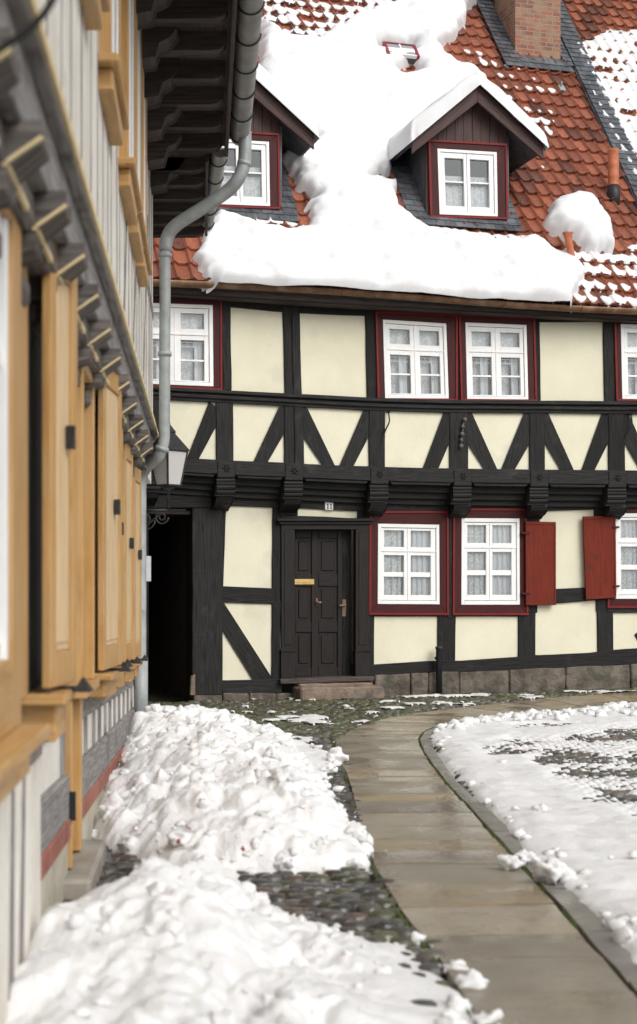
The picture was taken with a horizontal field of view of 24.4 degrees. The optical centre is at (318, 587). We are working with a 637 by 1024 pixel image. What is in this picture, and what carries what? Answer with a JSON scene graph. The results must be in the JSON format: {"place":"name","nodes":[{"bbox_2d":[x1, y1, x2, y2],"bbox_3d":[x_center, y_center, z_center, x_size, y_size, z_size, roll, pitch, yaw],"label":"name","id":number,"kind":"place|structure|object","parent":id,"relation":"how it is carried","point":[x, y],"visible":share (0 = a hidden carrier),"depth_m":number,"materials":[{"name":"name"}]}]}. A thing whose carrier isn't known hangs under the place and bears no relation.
{"place":"outdoors","nodes":[
{"label":"outdoors","id":0,"kind":"place"},
{"bbox_2d":[148,663,444,979],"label":"ground","id":1,"kind":"structure","parent":0,"point":[155,696],"depth_m":20.90,"materials":[{"name":"grey stone"}]},
{"bbox_2d":[0,0,264,1023],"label":"timber framed house","id":2,"kind":"structure","parent":1,"relation":"on","point":[122,122],"depth_m":6.95,"materials":[{"name":"orange paint"}]},
{"bbox_2d":[0,208,50,802],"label":"window","id":3,"kind":"structure","parent":2,"relation":"in","point":[18,740],"depth_m":4.49,"materials":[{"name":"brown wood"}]},
{"bbox_2d":[0,0,56,53],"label":"cable","id":4,"kind":"object","parent":2,"relation":"attached to","point":[33,24],"visible":1,"depth_m":3.19,"materials":[{"name":"black rubber"}]},
{"bbox_2d":[65,366,99,868],"bbox_3d":[-1.282,0.080,7.647,0.224,2.600,0.913,0,0,-5],"label":"door","id":5,"kind":"structure","parent":2,"relation":"in","point":[86,416],"depth_m":7.70,"materials":[{"name":"brown wood"}]},
{"bbox_2d":[80,0,109,29],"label":"window","id":6,"kind":"structure","parent":2,"relation":"in","point":[92,10],"depth_m":6.19,"materials":[{"name":"brown wood"}]},
{"bbox_2d":[92,427,123,698],"bbox_3d":[-1.415,-0.178,9.426,0.279,1.780,1.177,0,0,-5],"label":"window","id":7,"kind":"structure","parent":2,"relation":"in","point":[114,682],"depth_m":8.95,"materials":[{"name":"brown wood"}]},
{"bbox_2d":[98,0,128,145],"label":"window","id":8,"kind":"structure","parent":2,"relation":"in","point":[110,83],"depth_m":7.29,"materials":[{"name":"brown wood"}]},
{"bbox_2d":[117,672,125,687],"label":"window","id":9,"kind":"structure","parent":2,"relation":"in","point":[122,683],"depth_m":11.16,"materials":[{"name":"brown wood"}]},
{"bbox_2d":[118,0,141,224],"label":"window","id":10,"kind":"structure","parent":2,"relation":"in","point":[130,195],"depth_m":9.07,"materials":[{"name":"brown wood"}]},
{"bbox_2d":[126,660,137,681],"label":"window","id":11,"kind":"structure","parent":2,"relation":"in","point":[132,678],"depth_m":12.78,"materials":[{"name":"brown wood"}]},
{"bbox_2d":[128,13,147,260],"bbox_3d":[-1.328,-3.258,10.351,0.219,1.725,1.021,0,0,-5],"label":"window","id":12,"kind":"structure","parent":2,"relation":"in","point":[137,233],"depth_m":10.42,"materials":[{"name":"brown wood"}]},
{"bbox_2d":[136,68,151,286],"bbox_3d":[-1.407,-3.258,11.351,0.219,1.725,0.921,0,0,-5],"label":"window","id":13,"kind":"structure","parent":2,"relation":"in","point":[144,268],"depth_m":11.35,"materials":[{"name":"brown wood"}]},
{"bbox_2d":[146,556,150,580],"bbox_3d":[-1.701,-0.190,14.606,0.075,0.250,0.012,0,0,0],"label":"notice board","id":14,"kind":"object","parent":2,"relation":"attached to","point":[148,568],"visible":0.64,"depth_m":14.60,"materials":[{"name":"paper"}]},
{"bbox_2d":[146,425,189,529],"bbox_3d":[-1.528,-1.068,14.356,0.408,1.193,0.381,0,0,42],"label":"wall lantern","id":15,"kind":"object","parent":2,"relation":"attached to","point":[168,472],"depth_m":14.30,"materials":[{"name":"black glass"}]},
{"bbox_2d":[92,703,386,874],"bbox_3d":[-0.760,1.299,11.321,1.785,0.582,7.368,0,0,-5],"label":"snow pile","id":16,"kind":"object","parent":1,"relation":"on","point":[225,785],"visible":0.96,"depth_m":8.62,"materials":[{"name":"white snow"}]},
{"bbox_2d":[4,840,516,1023],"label":"snow pile","id":17,"kind":"object","parent":1,"relation":"on","point":[197,933],"visible":0.98,"depth_m":5.26,"materials":[{"name":"white snow"}]},
{"bbox_2d":[146,0,636,701],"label":"timber framed house","id":18,"kind":"structure","parent":1,"relation":"on","point":[406,492],"depth_m":20.33,"materials":[{"name":"beige paint"}]},
{"bbox_2d":[153,296,221,389],"bbox_3d":[-1.919,-3.180,19.217,1.220,1.220,0.563,0,0,-20],"label":"window","id":19,"kind":"structure","parent":18,"relation":"in","point":[196,324],"depth_m":19.11,"materials":[{"name":"white paint"}]},
{"bbox_2d":[254,217,303,227],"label":"snow","id":20,"kind":"structure","parent":18,"relation":"on","point":[291,223],"depth_m":19.84,"materials":[{"name":"white snow"}]},
{"bbox_2d":[256,64,319,154],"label":"dormer snow","id":21,"kind":"structure","parent":18,"relation":"on","point":[293,104],"depth_m":19.81,"materials":[{"name":"white snow"}]},
{"bbox_2d":[295,530,350,676],"bbox_3d":[0.039,0.217,20.157,0.879,2.045,0.160,0,0,-17],"label":"door","id":22,"kind":"structure","parent":18,"relation":"in","point":[322,557],"depth_m":20.17,"materials":[{"name":"paint"}]},
{"bbox_2d":[262,0,396,35],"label":"snow","id":23,"kind":"structure","parent":18,"relation":"on","point":[288,17],"depth_m":23.76,"materials":[{"name":"white snow"}]},
{"bbox_2d":[192,0,584,312],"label":"roof snow","id":24,"kind":"structure","parent":18,"relation":"on","point":[356,91],"depth_m":20.37,"materials":[{"name":"white snow"}]},
{"bbox_2d":[369,511,448,614],"bbox_3d":[1.179,-0.344,20.577,1.164,1.447,0.563,0,0,-16],"label":"window","id":25,"kind":"structure","parent":18,"relation":"in","point":[409,550],"depth_m":20.36,"materials":[{"name":"white paint"}]},
{"bbox_2d":[375,311,457,399],"bbox_3d":[1.261,-3.135,20.243,1.185,1.212,0.563,0,0,-16],"label":"window","id":26,"kind":"structure","parent":18,"relation":"in","point":[417,353],"depth_m":20.06,"materials":[{"name":"white paint"}]},
{"bbox_2d":[388,72,548,166],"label":"dormer snow","id":27,"kind":"structure","parent":18,"relation":"on","point":[428,116],"depth_m":20.70,"materials":[{"name":"white snow"}]},
{"bbox_2d":[452,508,528,614],"bbox_3d":[2.347,-0.367,20.898,1.132,1.505,0.563,0,0,-15],"label":"window","id":28,"kind":"structure","parent":18,"relation":"in","point":[489,543],"depth_m":20.68,"materials":[{"name":"white paint"}]},
{"bbox_2d":[458,315,536,400],"bbox_3d":[2.410,-3.157,20.562,1.160,1.197,0.563,0,0,-15],"label":"window","id":29,"kind":"structure","parent":18,"relation":"in","point":[497,355],"depth_m":20.37,"materials":[{"name":"white paint"}]},
{"bbox_2d":[471,232,524,237],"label":"snow","id":30,"kind":"structure","parent":18,"relation":"on","point":[482,234],"depth_m":20.79,"materials":[{"name":"white snow"}]},
{"bbox_2d":[464,49,555,167],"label":"snow","id":31,"kind":"structure","parent":18,"relation":"on","point":[536,120],"depth_m":23.83,"materials":[{"name":"white snow"}]},
{"bbox_2d":[542,191,614,253],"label":"roof snow","id":32,"kind":"structure","parent":18,"relation":"on","point":[584,217],"depth_m":21.13,"materials":[{"name":"white snow"}]},
{"bbox_2d":[548,244,636,307],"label":"snow","id":33,"kind":"structure","parent":18,"relation":"on","point":[594,270],"depth_m":20.80,"materials":[{"name":"white snow"}]},
{"bbox_2d":[577,29,636,174],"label":"snow","id":34,"kind":"structure","parent":18,"relation":"on","point":[614,92],"depth_m":24.76,"materials":[{"name":"white snow"}]},
{"bbox_2d":[607,508,636,607],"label":"window","id":35,"kind":"structure","parent":18,"relation":"in","point":[626,534],"depth_m":21.17,"materials":[{"name":"white paint"}]},
{"bbox_2d":[614,322,636,400],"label":"window","id":36,"kind":"structure","parent":18,"relation":"in","point":[625,334],"depth_m":20.79,"materials":[{"name":"white paint"}]},
{"bbox_2d":[420,705,636,996],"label":"kerb","id":37,"kind":"structure","parent":1,"relation":"on","point":[595,932],"depth_m":6.95,"materials":[{"name":"stone"}]},
{"bbox_2d":[514,848,540,866],"bbox_3d":[1.110,1.450,7.902,0.120,0.093,0.136,0,0,44],"label":"snow lump","id":38,"kind":"object","parent":37,"relation":"on","point":[524,856],"visible":0.81,"depth_m":7.87,"materials":[{"name":"white snow"}]},
{"bbox_2d":[532,856,575,884],"bbox_3d":[1.188,1.439,7.410,0.233,0.181,0.191,0,0,0],"label":"snow lump","id":39,"kind":"object","parent":37,"relation":"on","point":[552,870],"visible":0.94,"depth_m":7.36,"materials":[{"name":"white snow"}]},
{"bbox_2d":[62,687,636,1006],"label":"cobbles","id":40,"kind":"object","parent":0,"point":[357,902],"visible":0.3,"depth_m":10.43,"materials":[{"name":"grey stone"}]},
{"bbox_2d":[64,839,105,899],"bbox_3d":[-1.208,1.460,7.575,0.160,0.140,1.163,0,0,-5],"label":"doorstep","id":41,"kind":"object","parent":40,"relation":"on","point":[82,877],"visible":0.58,"depth_m":7.32,"materials":[{"name":"stone"}]},
{"bbox_2d":[292,738,344,792],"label":"thin snow","id":42,"kind":"structure","parent":40,"relation":"on","point":[315,755],"depth_m":12.62,"materials":[{"name":"white snow"}]},
{"bbox_2d":[326,746,348,762],"bbox_3d":[0.163,1.441,12.603,0.202,0.170,0.225,0,0,0],"label":"snow lump","id":43,"kind":"object","parent":42,"relation":"on","point":[334,753],"visible":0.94,"depth_m":12.54,"materials":[{"name":"white snow"}]},
{"bbox_2d":[320,762,337,773],"bbox_3d":[0.082,1.451,11.819,0.141,0.100,0.131,0,0,19],"label":"snow lump","id":44,"kind":"object","parent":40,"relation":"on","point":[327,768],"visible":1,"depth_m":11.78,"materials":[{"name":"white snow"}]},
{"bbox_2d":[292,682,384,700],"bbox_3d":[0.269,1.402,19.861,1.199,0.232,0.423,0,0,-17],"label":"door step","id":45,"kind":"object","parent":40,"relation":"on","point":[333,691],"depth_m":19.70,"materials":[{"name":"stone"}]},
{"bbox_2d":[231,690,636,747],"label":"snow streaks","id":46,"kind":"object","parent":40,"relation":"on","point":[312,718],"visible":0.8,"depth_m":17.68,"materials":[{"name":"white snow"}]},
{"bbox_2d":[431,701,636,963],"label":"road snow","id":47,"kind":"structure","parent":40,"relation":"on","point":[593,845],"depth_m":10.57,"materials":[{"name":"white snow"}]},
{"bbox_2d":[531,803,551,810],"bbox_3d":[1.468,1.449,9.626,0.138,0.088,0.117,0,0,-27],"label":"snow lump","id":48,"kind":"object","parent":47,"relation":"on","point":[541,807],"visible":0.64,"depth_m":9.60,"materials":[{"name":"white snow"}]},
{"bbox_2d":[335,692,636,1023],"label":"path","id":49,"kind":"structure","parent":0,"point":[516,940],"depth_m":7.22,"materials":[{"name":"stone"}]},
{"bbox_2d":[332,691,632,1023],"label":"moss","id":50,"kind":"object","parent":49,"relation":"on","point":[564,913],"visible":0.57,"depth_m":8.18,"materials":[{"name":"green plant"}]},
{"bbox_2d":[495,854,523,870],"bbox_3d":[1.011,1.455,7.773,0.154,0.092,0.117,0,0,0],"label":"snow lump","id":51,"kind":"object","parent":49,"relation":"on","point":[508,862],"visible":1,"depth_m":7.75,"materials":[{"name":"white snow"}]}
]}

